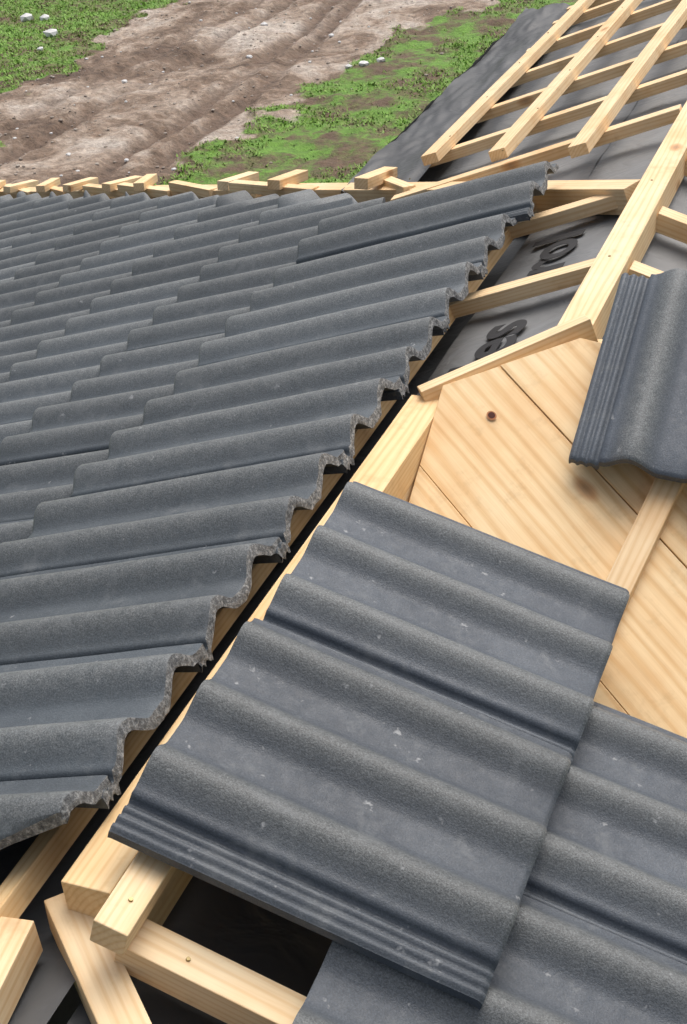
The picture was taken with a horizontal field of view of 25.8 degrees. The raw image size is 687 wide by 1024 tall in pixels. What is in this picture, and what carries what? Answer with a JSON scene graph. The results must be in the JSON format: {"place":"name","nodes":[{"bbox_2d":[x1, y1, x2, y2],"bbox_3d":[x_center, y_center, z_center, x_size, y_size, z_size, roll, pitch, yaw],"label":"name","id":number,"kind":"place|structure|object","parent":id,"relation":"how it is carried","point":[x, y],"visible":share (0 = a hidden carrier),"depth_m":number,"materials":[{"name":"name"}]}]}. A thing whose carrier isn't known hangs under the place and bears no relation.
{"place":"outdoors","nodes":[
{"label":"outdoors","id":0,"kind":"place"},
{"bbox_2d":[47,983,80,1023],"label":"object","id":1,"kind":"structure","parent":0,"point":[67,1007],"depth_m":3.52,"materials":[{"name":"paint"}]},
{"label":"upper walls","id":2,"kind":"object","parent":1,"relation":"on","visible":0},
{"bbox_2d":[0,0,686,1023],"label":"roofing membrane","id":3,"kind":"object","parent":2,"relation":"on","point":[252,936],"visible":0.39,"depth_m":2.96,"materials":[{"name":"fabric"}]},
{"bbox_2d":[0,916,42,1023],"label":"hip rafter","id":4,"kind":"object","parent":3,"relation":"on","point":[21,949],"visible":1,"depth_m":1.61,"materials":[{"name":"brown wood"}]},
{"bbox_2d":[44,893,151,1023],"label":"hip rafter","id":5,"kind":"object","parent":3,"relation":"on","point":[105,988],"visible":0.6,"depth_m":1.59,"materials":[{"name":"brown wood"}]},
{"bbox_2d":[114,919,305,1023],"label":"tile batten","id":6,"kind":"object","parent":3,"relation":"on","point":[215,984],"visible":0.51,"depth_m":1.58,"materials":[{"name":"brown wood"}]},
{"bbox_2d":[90,851,176,955],"bbox_3d":[-0.171,0.335,1.720,0.041,0.035,0.422,23,37,9],"label":"batten offcut","id":7,"kind":"object","parent":6,"relation":"on","point":[120,918],"visible":0.39,"depth_m":1.57,"materials":[{"name":"brown wood"}]},
{"bbox_2d":[61,395,438,917],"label":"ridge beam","id":8,"kind":"structure","parent":3,"relation":"on","point":[390,464],"depth_m":2.08,"materials":[{"name":"beige wood"}]},
{"bbox_2d":[0,179,639,214],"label":"hip beam","id":9,"kind":"structure","parent":3,"relation":"on","point":[558,193],"depth_m":3.40,"materials":[{"name":"brown wood"}]},
{"bbox_2d":[0,180,5,187],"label":"batten end","id":10,"kind":"object","parent":9,"relation":"on","point":[2,183],"visible":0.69,"depth_m":7.44,"materials":[{"name":"brown wood"}]},
{"bbox_2d":[3,180,38,192],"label":"batten end","id":11,"kind":"object","parent":9,"relation":"attached to","point":[12,188],"visible":0.91,"depth_m":7.02,"materials":[{"name":"brown wood"}]},
{"bbox_2d":[11,188,30,194],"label":"batten end","id":12,"kind":"object","parent":9,"relation":"on","point":[26,191],"visible":0.27,"depth_m":6.97,"materials":[{"name":"brown wood"}]},
{"bbox_2d":[36,178,60,192],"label":"batten end","id":13,"kind":"object","parent":9,"relation":"on","point":[46,185],"visible":0.98,"depth_m":6.56,"materials":[{"name":"brown wood"}]},
{"bbox_2d":[42,186,65,195],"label":"batten end","id":14,"kind":"object","parent":9,"relation":"attached to","point":[57,191],"visible":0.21,"depth_m":6.52,"materials":[{"name":"brown wood"}]},
{"bbox_2d":[62,177,98,191],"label":"batten end","id":15,"kind":"object","parent":9,"relation":"attached to","point":[77,185],"visible":0.84,"depth_m":6.23,"materials":[{"name":"brown wood"}]},
{"bbox_2d":[82,183,133,196],"bbox_3d":[-0.904,-1.249,5.836,0.035,0.031,0.371,-27,29,-32],"label":"batten end","id":16,"kind":"object","parent":9,"relation":"attached to","point":[89,188],"visible":0.46,"depth_m":5.88,"materials":[{"name":"brown wood"}]},
{"bbox_2d":[102,175,142,191],"bbox_3d":[-0.860,-1.280,5.844,0.040,0.030,0.216,12,25,27],"label":"batten end","id":17,"kind":"object","parent":9,"relation":"attached to","point":[110,186],"visible":0.65,"depth_m":5.78,"materials":[{"name":"brown wood"}]},
{"bbox_2d":[117,182,171,196],"bbox_3d":[-0.729,-1.185,5.529,0.036,0.031,0.361,-26,28,-31],"label":"batten end","id":18,"kind":"object","parent":9,"relation":"attached to","point":[150,190],"visible":0.67,"depth_m":5.49,"materials":[{"name":"brown wood"}]},
{"bbox_2d":[133,174,157,190],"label":"batten end","id":19,"kind":"object","parent":9,"relation":"on","point":[143,183],"visible":1,"depth_m":5.50,"materials":[{"name":"brown wood"}]},
{"bbox_2d":[168,180,216,196],"bbox_3d":[-0.520,-1.117,5.188,0.036,0.030,0.332,-21,25,-25],"label":"batten end","id":20,"kind":"object","parent":9,"relation":"attached to","point":[200,190],"visible":0.76,"depth_m":5.17,"materials":[{"name":"brown wood"}]},
{"bbox_2d":[217,171,258,190],"bbox_3d":[-0.341,-1.075,4.871,0.040,0.030,0.214,9,23,23],"label":"batten end","id":21,"kind":"object","parent":9,"relation":"attached to","point":[222,185],"visible":0.82,"depth_m":4.84,"materials":[{"name":"brown wood"}]},
{"bbox_2d":[250,194,261,197],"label":"batten end","id":22,"kind":"object","parent":9,"relation":"attached to","point":[256,195],"visible":0.03,"depth_m":4.73,"materials":[{"name":"brown wood"}]},
{"bbox_2d":[228,180,318,195],"bbox_3d":[-0.212,-0.976,4.531,0.036,0.031,0.388,-30,31,-35],"label":"batten end","id":23,"kind":"object","parent":9,"relation":"attached to","point":[255,187],"visible":0.72,"depth_m":4.55,"materials":[{"name":"brown wood"}]},
{"bbox_2d":[267,169,307,189],"bbox_3d":[-0.167,-1.007,4.543,0.040,0.031,0.214,8,23,21],"label":"batten end","id":24,"kind":"object","parent":9,"relation":"attached to","point":[296,176],"visible":0.98,"depth_m":4.50,"materials":[{"name":"brown wood"}]},
{"bbox_2d":[354,166,396,189],"bbox_3d":[0.089,-0.906,4.069,0.040,0.031,0.214,9,23,22],"label":"batten end","id":25,"kind":"object","parent":9,"relation":"attached to","point":[371,179],"visible":0.94,"depth_m":4.02,"materials":[{"name":"brown wood"}]},
{"bbox_2d":[381,176,415,194],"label":"batten end","id":26,"kind":"object","parent":9,"relation":"attached to","point":[399,186],"visible":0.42,"depth_m":3.98,"materials":[{"name":"brown wood"}]},
{"bbox_2d":[417,314,597,401],"bbox_3d":[0.277,-0.247,2.531,0.308,0.051,0.036,-24,22,0],"label":"hip trimmer","id":27,"kind":"object","parent":3,"relation":"on","point":[580,326],"visible":0.6,"depth_m":2.51,"materials":[{"name":"brown wood"}]},
{"bbox_2d":[390,104,681,200],"bbox_3d":[0.470,-0.880,3.744,0.766,0.031,0.042,-13,25,25],"label":"roof batten","id":28,"kind":"object","parent":3,"relation":"on","point":[638,125],"visible":0.59,"depth_m":3.70,"materials":[{"name":"brown wood"}]},
{"bbox_2d":[409,338,686,737],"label":"timber board deck","id":29,"kind":"structure","parent":3,"relation":"on","point":[494,462],"depth_m":2.35,"materials":[{"name":"brown wood"}]},
{"bbox_2d":[606,478,684,620],"bbox_3d":[0.465,0.021,2.285,0.043,0.022,0.485,21,66,21],"label":"tile batten","id":30,"kind":"object","parent":29,"relation":"on","point":[641,540],"visible":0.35,"depth_m":2.27,"materials":[{"name":"brown wood"}]},
{"bbox_2d":[568,268,686,482],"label":"roof tile","id":31,"kind":"object","parent":30,"relation":"on","point":[634,411],"visible":1,"depth_m":2.35,"materials":[{"name":"concrete"}]},
{"bbox_3d":[0.640,0.516,1.804,0.427,0.174,0.390,7,33,20],"label":"roof tile","id":32,"kind":"object","parent":29,"relation":"on","visible":0},
{"bbox_2d":[523,702,686,964],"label":"roof tile","id":33,"kind":"object","parent":32,"relation":"on","point":[611,856],"visible":0.29,"depth_m":1.80,"materials":[{"name":"concrete"}]},
{"bbox_2d":[263,481,629,771],"bbox_3d":[0.147,0.134,2.019,0.423,0.183,0.395,7,33,20],"label":"roof tile","id":34,"kind":"object","parent":33,"relation":"on","point":[498,629],"visible":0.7,"depth_m":2.00,"materials":[{"name":"concrete"}]},
{"bbox_2d":[429,69,686,167],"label":"roof batten","id":35,"kind":"object","parent":3,"relation":"on","point":[590,108],"visible":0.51,"depth_m":4.01,"materials":[{"name":"brown wood"}]},
{"bbox_2d":[488,0,642,161],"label":"counter batten","id":36,"kind":"object","parent":35,"relation":"on","point":[518,131],"visible":1,"depth_m":4.24,"materials":[{"name":"brown wood"}]},
{"bbox_2d":[568,0,686,157],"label":"counter batten","id":37,"kind":"object","parent":35,"relation":"on","point":[592,131],"visible":1,"depth_m":3.89,"materials":[{"name":"brown wood"}]},
{"bbox_2d":[504,195,617,238],"bbox_3d":[0.429,-0.635,3.285,0.470,0.030,0.043,-12,25,25],"label":"jack rafter","id":38,"kind":"object","parent":3,"relation":"on","point":[569,212],"visible":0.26,"depth_m":3.24,"materials":[{"name":"brown wood"}]},
{"bbox_2d":[0,201,534,918],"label":"tile batten","id":39,"kind":"object","parent":38,"relation":"attached to","point":[32,871],"visible":0.26,"depth_m":1.89,"materials":[{"name":"brown wood"}]},
{"bbox_2d":[476,40,686,123],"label":"roof batten","id":40,"kind":"object","parent":3,"relation":"on","point":[583,81],"visible":0.5,"depth_m":4.32,"materials":[{"name":"brown wood"}]},
{"bbox_2d":[566,0,612,10],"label":"roof batten","id":41,"kind":"object","parent":3,"relation":"on","point":[595,3],"visible":0.37,"depth_m":5.52,"materials":[{"name":"brown wood"}]},
{"bbox_2d":[552,0,643,25],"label":"roof batten","id":42,"kind":"object","parent":3,"relation":"on","point":[600,10],"visible":0.57,"depth_m":5.32,"materials":[{"name":"brown wood"}]},
{"bbox_2d":[511,21,686,87],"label":"roof batten","id":43,"kind":"object","parent":3,"relation":"on","point":[609,47],"visible":0.51,"depth_m":4.64,"materials":[{"name":"brown wood"}]},
{"bbox_2d":[526,0,681,54],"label":"roof batten","id":44,"kind":"object","parent":3,"relation":"on","point":[632,18],"visible":0.62,"depth_m":4.94,"materials":[{"name":"brown wood"}]},
{"bbox_2d":[421,0,594,165],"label":"counter batten","id":45,"kind":"object","parent":44,"relation":"on","point":[441,147],"visible":1,"depth_m":4.56,"materials":[{"name":"brown wood"}]},
{"bbox_2d":[558,101,686,338],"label":"ridge beam","id":46,"kind":"structure","parent":3,"relation":"on","point":[629,239],"depth_m":2.92,"materials":[{"name":"brown wood"}]},
{"bbox_2d":[449,258,595,317],"bbox_3d":[0.281,-0.418,2.946,0.470,0.031,0.043,-12,25,25],"label":"jack rafter","id":47,"kind":"object","parent":46,"relation":"attached to","point":[568,276],"visible":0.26,"depth_m":2.90,"materials":[{"name":"brown wood"}]},
{"bbox_2d":[628,260,662,277],"bbox_3d":[1.032,-0.233,2.729,1.098,0.042,0.046,23,37,10],"label":"jack rafter","id":48,"kind":"object","parent":46,"relation":"attached to","point":[637,268],"visible":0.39,"depth_m":2.80,"materials":[{"name":"brown wood"}]},
{"bbox_2d":[656,206,686,243],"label":"jack rafter","id":49,"kind":"object","parent":3,"relation":"on","point":[671,223],"visible":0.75,"depth_m":3.04,"materials":[{"name":"brown wood"}]},
{"bbox_2d":[684,159,686,176],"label":"jack rafter","id":50,"kind":"object","parent":3,"relation":"on","point":[685,173],"visible":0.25,"depth_m":3.32,"materials":[{"name":"brown wood"}]},
{"bbox_2d":[0,189,385,543],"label":"course tiles","id":51,"kind":"object","parent":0,"point":[116,313],"visible":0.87,"depth_m":3.75,"materials":[{"name":"concrete"}]},
{"bbox_2d":[0,161,558,849],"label":"top course tiles","id":52,"kind":"object","parent":51,"relation":"on","point":[136,555],"visible":1,"depth_m":2.38,"materials":[{"name":"concrete"}]},
{"bbox_2d":[0,0,549,184],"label":"grass","id":53,"kind":"structure","parent":0,"point":[87,28],"depth_m":22.94,"materials":[{"name":"green plant"}]},
{"bbox_2d":[146,478,415,925],"bbox_3d":[-0.046,0.185,2.120,0.038,0.081,1.130,7,33,20],"label":"ridge plate","id":54,"kind":"object","parent":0,"point":[171,894],"visible":0.02,"depth_m":1.75,"materials":[{"name":"brown wood"}]},
{"bbox_2d":[0,0,577,186],"bbox_3d":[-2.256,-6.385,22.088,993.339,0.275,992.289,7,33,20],"label":"ground","id":55,"kind":"structure","parent":0,"point":[357,145],"depth_m":21.52,"materials":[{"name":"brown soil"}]},
{"bbox_2d":[13,1,389,176],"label":"pale rubble","id":56,"kind":"object","parent":55,"relation":"on","point":[29,17],"visible":0.94,"depth_m":24.32,"materials":[{"name":"white stone"}]},
{"bbox_3d":[0.387,0.886,1.225,0.427,0.175,0.390,7,33,20],"label":"roof tile","id":57,"kind":"object","parent":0,"visible":0},
{"bbox_3d":[0.049,0.736,1.254,0.427,0.175,0.390,7,33,20],"label":"roof tile","id":58,"kind":"object","parent":57,"relation":"on","visible":0},
{"bbox_2d":[292,895,686,1023],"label":"roof tile","id":59,"kind":"object","parent":58,"relation":"on","point":[555,966],"visible":0.52,"depth_m":1.60,"materials":[{"name":"concrete"}]},
{"bbox_2d":[108,618,571,1010],"bbox_3d":[0.016,0.315,1.719,0.426,0.184,0.390,7,33,20],"label":"roof tile","id":60,"kind":"object","parent":59,"relation":"on","point":[383,818],"visible":1,"depth_m":1.68,"materials":[{"name":"concrete"}]}
]}

